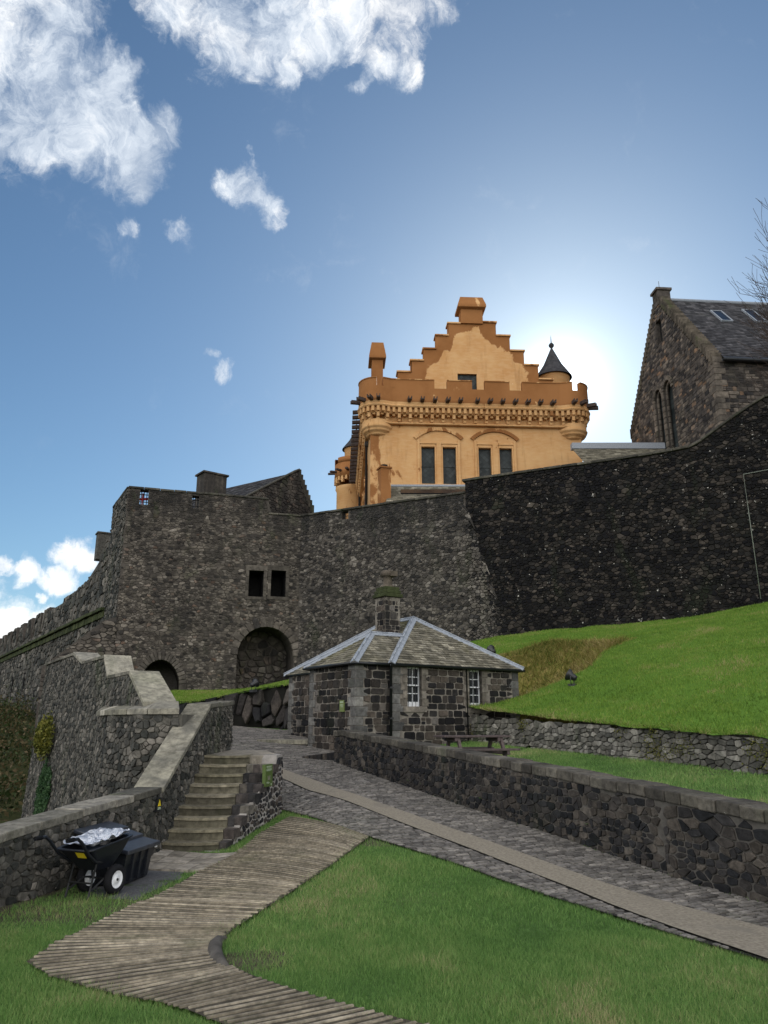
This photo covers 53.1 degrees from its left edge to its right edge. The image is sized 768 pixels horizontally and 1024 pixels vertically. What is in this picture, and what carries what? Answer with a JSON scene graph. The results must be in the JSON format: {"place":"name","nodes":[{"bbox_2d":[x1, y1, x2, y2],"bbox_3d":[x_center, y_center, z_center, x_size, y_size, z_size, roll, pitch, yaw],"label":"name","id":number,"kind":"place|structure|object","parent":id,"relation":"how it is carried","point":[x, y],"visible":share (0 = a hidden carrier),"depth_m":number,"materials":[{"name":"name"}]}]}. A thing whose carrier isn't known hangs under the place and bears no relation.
{"place":"outdoors","nodes":[
{"label":"outdoors","id":0,"kind":"place"},
{"bbox_2d":[0,715,35,823],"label":"hillside","id":1,"kind":"structure","parent":0,"point":[14,816],"depth_m":42.01,"materials":[{"name":"green plant"}]},
{"bbox_2d":[0,685,37,822],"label":"hillside scrub","id":2,"kind":"object","parent":1,"relation":"on","point":[12,712],"visible":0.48,"depth_m":44.92,"materials":[{"name":"green plant"}]},
{"bbox_2d":[0,531,110,717],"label":"battlemented wall","id":3,"kind":"structure","parent":1,"relation":"on","point":[30,648],"depth_m":64.86,"materials":[{"name":"stone"}]},
{"bbox_2d":[31,470,300,757],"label":"gate tower","id":4,"kind":"structure","parent":1,"relation":"on","point":[203,594],"depth_m":48.23,"materials":[{"name":"stone"}]},
{"bbox_2d":[26,816,428,1023],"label":"ribbed path","id":5,"kind":"structure","parent":0,"point":[155,945],"depth_m":7.21,"materials":[{"name":"wood"}]},
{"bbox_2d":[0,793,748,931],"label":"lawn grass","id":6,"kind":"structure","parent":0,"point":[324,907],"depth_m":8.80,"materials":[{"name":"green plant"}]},
{"bbox_2d":[0,727,767,1023],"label":"lawn","id":7,"kind":"structure","parent":0,"point":[229,955],"depth_m":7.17,"materials":[{"name":"plant"}]},
{"bbox_2d":[74,821,159,884],"bbox_3d":[-3.560,4.569,10.243,0.788,0.732,0.950,-2,-16,8],"label":"grit bin","id":8,"kind":"object","parent":7,"relation":"on","point":[134,857],"visible":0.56,"depth_m":10.16,"materials":[{"name":"black plastic"}]},
{"bbox_2d":[82,870,183,900],"bbox_3d":[-3.526,4.939,10.377,1.560,0.022,2.812,0,-16,0],"label":"tarmac patch","id":9,"kind":"object","parent":7,"relation":"on","point":[151,878],"visible":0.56,"depth_m":9.92,"materials":[{"name":"grey asphalt"}]},
{"bbox_2d":[33,827,132,899],"bbox_3d":[-3.603,4.229,9.217,0.562,0.743,1.148,-6,-17,20],"label":"wheelbarrow","id":10,"kind":"object","parent":9,"relation":"on","point":[89,854],"visible":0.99,"depth_m":9.33,"materials":[{"name":"black plastic"}]},
{"bbox_2d":[148,849,236,872],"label":"stone paving","id":11,"kind":"structure","parent":7,"relation":"on","point":[169,860],"depth_m":11.55,"materials":[{"name":"grey stone"}]},
{"bbox_2d":[208,935,228,965],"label":"path kerb","id":12,"kind":"structure","parent":7,"relation":"on","point":[215,952],"depth_m":6.84,"materials":[{"name":"grey stone"}]},
{"bbox_2d":[161,749,282,851],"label":"stone staircase","id":13,"kind":"structure","parent":7,"relation":"on","point":[226,805],"depth_m":13.86,"materials":[{"name":"stone"}]},
{"bbox_2d":[262,764,272,786],"bbox_3d":[-2.198,4.971,14.518,0.080,0.395,0.374,-3,-16,12],"label":"information board","id":14,"kind":"object","parent":13,"relation":"attached to","point":[267,775],"visible":1,"depth_m":14.44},
{"bbox_2d":[257,739,307,745],"bbox_3d":[-3.354,8.207,26.468,1.991,0.730,3.999,10,-18,-32],"label":"stone landing","id":15,"kind":"object","parent":7,"relation":"on","point":[304,742],"visible":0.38,"depth_m":25.45,"materials":[{"name":"grey stone"}]},
{"bbox_2d":[0,0,767,637],"label":"sky","id":16,"kind":"structure","parent":0,"point":[213,213],"materials":[{"name":"blue"}]},
{"bbox_2d":[146,663,766,738],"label":"castle yard","id":17,"kind":"structure","parent":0,"point":[167,674],"depth_m":48.99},
{"bbox_2d":[192,468,313,514],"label":"gabled building","id":18,"kind":"structure","parent":17,"relation":"on","point":[288,493],"depth_m":63.32,"materials":[{"name":"stone"}]},
{"bbox_2d":[376,464,464,502],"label":"lean to","id":19,"kind":"object","parent":17,"relation":"on","point":[388,491],"visible":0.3,"depth_m":58.42,"materials":[{"name":"stone"}]},
{"bbox_2d":[328,297,597,518],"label":"great hall","id":20,"kind":"structure","parent":17,"relation":"on","point":[470,394],"depth_m":64.79,"materials":[{"name":"stone"}]},
{"bbox_2d":[363,477,364,504],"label":"side window","id":21,"kind":"structure","parent":20,"relation":"in","point":[364,477],"depth_m":75.43,"materials":[{"name":"brown glass"}]},
{"bbox_2d":[367,465,367,498],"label":"side window","id":22,"kind":"structure","parent":20,"relation":"in","point":[367,465],"depth_m":68.37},
{"bbox_2d":[421,448,434,483],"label":"leaded window","id":23,"kind":"structure","parent":20,"relation":"in","point":[427,454],"depth_m":63.92,"materials":[{"name":"grey glass"}]},
{"bbox_2d":[443,449,455,483],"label":"leaded window","id":24,"kind":"structure","parent":20,"relation":"in","point":[449,460],"depth_m":64.03,"materials":[{"name":"grey glass"}]},
{"bbox_2d":[478,449,490,475],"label":"leaded window","id":25,"kind":"structure","parent":20,"relation":"in","point":[484,454],"depth_m":64.31,"materials":[{"name":"grey glass"}]},
{"bbox_2d":[499,450,511,472],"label":"leaded window","id":26,"kind":"structure","parent":20,"relation":"in","point":[505,455],"depth_m":64.46,"materials":[{"name":"grey glass"}]},
{"bbox_2d":[570,443,664,461],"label":"range","id":27,"kind":"structure","parent":17,"relation":"on","point":[584,452],"depth_m":61.67,"materials":[{"name":"stone"}]},
{"bbox_2d":[630,281,767,448],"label":"chapel","id":28,"kind":"structure","parent":17,"relation":"on","point":[693,386],"depth_m":59.89,"materials":[{"name":"stone"}]},
{"bbox_2d":[659,322,662,341],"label":"slit window","id":29,"kind":"structure","parent":28,"relation":"in","point":[660,322],"depth_m":64.22,"materials":[{"name":"stone"}]},
{"bbox_2d":[660,397,665,448],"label":"arched window","id":30,"kind":"structure","parent":28,"relation":"in","point":[660,397],"depth_m":63.74,"materials":[{"name":"black glass"}]},
{"bbox_2d":[669,387,678,447],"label":"arched window","id":31,"kind":"structure","parent":28,"relation":"in","point":[670,388],"depth_m":61.91,"materials":[{"name":"black glass"}]},
{"bbox_2d":[726,199,767,400],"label":"bare tree","id":32,"kind":"object","parent":17,"relation":"on","point":[765,321],"visible":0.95,"depth_m":48.29,"materials":[{"name":"brown plant"}]},
{"bbox_2d":[174,602,767,738],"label":"castle hill","id":33,"kind":"structure","parent":0,"point":[731,681],"depth_m":23.70,"materials":[{"name":"green plant"}]},
{"bbox_2d":[170,680,288,702],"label":"mound grass","id":34,"kind":"structure","parent":33,"relation":"on","point":[189,695],"depth_m":38.88,"materials":[{"name":"green plant"}]},
{"bbox_2d":[179,685,288,728],"bbox_3d":[-7.070,8.708,33.178,14.810,2.337,2.258,-10,-19,33],"label":"rock face","id":35,"kind":"object","parent":33,"relation":"on","point":[266,708],"visible":0.26,"depth_m":32.12},
{"bbox_2d":[249,679,258,691],"bbox_3d":[-5.442,7.269,32.248,0.385,0.566,0.405,13,-20,-38],"label":"floodlight","id":36,"kind":"object","parent":35,"relation":"on","point":[255,683],"visible":1,"depth_m":32.17,"materials":[{"name":"metal"}]},
{"bbox_2d":[296,491,507,665],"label":"curtain wall","id":37,"kind":"structure","parent":33,"relation":"on","point":[419,545],"depth_m":47.26,"materials":[{"name":"stone"}]},
{"bbox_2d":[486,645,495,652],"bbox_3d":[4.939,6.401,35.197,0.459,0.641,0.436,9,-18,-29],"label":"floodlight","id":38,"kind":"object","parent":33,"relation":"on","point":[491,648],"visible":0.66,"depth_m":35.15,"materials":[{"name":"metal"}]},
{"bbox_2d":[499,634,628,723],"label":"dead bank grass","id":39,"kind":"structure","parent":33,"relation":"on","point":[607,643],"depth_m":33.92,"materials":[{"name":"brown plant"}]},
{"bbox_2d":[565,669,576,685],"bbox_3d":[6.287,5.576,25.814,0.410,0.604,0.432,-9,-18,29],"label":"floodlight","id":40,"kind":"object","parent":33,"relation":"on","point":[570,675],"visible":0.99,"depth_m":25.72,"materials":[{"name":"black paint"}]},
{"bbox_2d":[462,394,767,641],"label":"black curtain wall","id":41,"kind":"structure","parent":33,"relation":"on","point":[654,535],"depth_m":41.06,"materials":[{"name":"black stone"}]},
{"bbox_2d":[743,469,767,598],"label":"lightning strap","id":42,"kind":"object","parent":41,"relation":"attached to","point":[751,532],"visible":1,"depth_m":38.41,"materials":[{"name":"grey metal"}]},
{"bbox_2d":[469,704,767,737],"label":"verge fringe grass","id":43,"kind":"structure","parent":33,"relation":"on","point":[594,721],"depth_m":18.48,"materials":[{"name":"green plant"}]},
{"bbox_2d":[231,726,767,960],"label":"cobbled road","id":44,"kind":"structure","parent":0,"point":[620,872],"depth_m":11.81,"materials":[{"name":"grey stone"}]},
{"bbox_2d":[302,752,333,759],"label":"edging stones","id":45,"kind":"object","parent":44,"relation":"on","point":[327,756],"visible":0.52,"depth_m":21.36,"materials":[{"name":"grey stone"}]},
{"bbox_2d":[282,769,767,957],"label":"smooth road strip","id":46,"kind":"object","parent":44,"relation":"on","point":[747,936],"visible":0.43,"depth_m":9.29,"materials":[{"name":"grey concrete"}]},
{"bbox_2d":[333,730,767,903],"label":"roadside wall","id":47,"kind":"structure","parent":44,"relation":"on","point":[719,842],"depth_m":11.23,"materials":[{"name":"grey stone"}]},
{"bbox_2d":[364,740,767,866],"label":"terrace lawn","id":48,"kind":"structure","parent":0,"point":[704,785],"depth_m":15.52,"materials":[{"name":"plant"}]},
{"bbox_2d":[283,570,524,750],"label":"lodge","id":49,"kind":"structure","parent":48,"relation":"on","point":[390,673],"depth_m":24.50,"materials":[{"name":"grey stone"}]},
{"bbox_2d":[339,700,344,711],"bbox_3d":[-1.264,5.872,23.278,0.054,0.340,0.260,10,-18,-32],"label":"notice","id":50,"kind":"object","parent":49,"relation":"attached to","point":[342,706],"visible":1,"depth_m":23.24,"materials":[{"name":"green paper"}]},
{"bbox_2d":[407,667,419,705],"bbox_3d":[0.874,5.448,23.966,0.541,1.192,0.065,10,-18,-32],"label":"sash window","id":51,"kind":"structure","parent":49,"relation":"in","point":[411,669],"depth_m":24.01,"materials":[{"name":"white paint"}]},
{"bbox_2d":[469,670,479,705],"bbox_3d":[2.917,5.803,25.245,0.543,1.192,0.065,10,-18,-32],"label":"sash window","id":52,"kind":"structure","parent":49,"relation":"in","point":[474,680],"depth_m":25.30,"materials":[{"name":"white paint"}]},
{"bbox_2d":[433,735,519,755],"bbox_3d":[2.119,5.741,18.433,1.704,0.745,1.694,5,-16,-16],"label":"picnic table","id":53,"kind":"object","parent":48,"relation":"on","point":[503,750],"visible":0.68,"depth_m":18.22,"materials":[{"name":"brown wood"}]},
{"bbox_2d":[471,715,767,774],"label":"retaining wall","id":54,"kind":"structure","parent":48,"relation":"on","point":[716,751],"depth_m":18.51,"materials":[{"name":"grey stone"}]},
{"bbox_2d":[470,716,767,774],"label":"wall moss","id":55,"kind":"object","parent":54,"relation":"attached to","point":[665,754],"depth_m":17.20,"materials":[{"name":"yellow plant"}]},
{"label":"ground under the lawn","id":56,"kind":"structure","parent":0,"visible":0},
{"bbox_2d":[21,652,175,817],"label":"stepped wall","id":57,"kind":"structure","parent":56,"relation":"on","point":[80,690],"depth_m":19.90,"materials":[{"name":"grey stone"}]},
{"bbox_2d":[32,758,51,814],"bbox_3d":[-9.616,7.910,21.571,0.304,1.970,1.905,10,-18,-31],"label":"ivy","id":58,"kind":"object","parent":57,"relation":"attached to","point":[42,797],"visible":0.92,"depth_m":21.34,"materials":[{"name":"green plant"}]},
{"bbox_2d":[32,710,55,763],"bbox_3d":[-9.947,6.561,22.364,0.482,1.583,1.795,9,-18,-30],"label":"ivy tuft","id":59,"kind":"object","parent":57,"relation":"attached to","point":[43,736],"visible":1,"depth_m":22.09,"materials":[{"name":"yellow plant"}]},
{"bbox_2d":[0,701,234,907],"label":"boundary wall","id":60,"kind":"structure","parent":56,"relation":"on","point":[30,868],"depth_m":11.52,"materials":[{"name":"grey stone"}]},
{"bbox_2d":[153,797,161,811],"bbox_3d":[-3.634,4.698,12.344,0.064,0.210,0.170,-3,-16,9],"label":"warning sign","id":61,"kind":"object","parent":60,"relation":"attached to","point":[158,803],"visible":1,"depth_m":12.30,"materials":[{"name":"yellow paint"}]},
{"bbox_2d":[88,701,193,798],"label":"bastion wall","id":62,"kind":"structure","parent":56,"relation":"on","point":[128,742],"depth_m":15.06,"materials":[{"name":"grey stone"}]}
]}

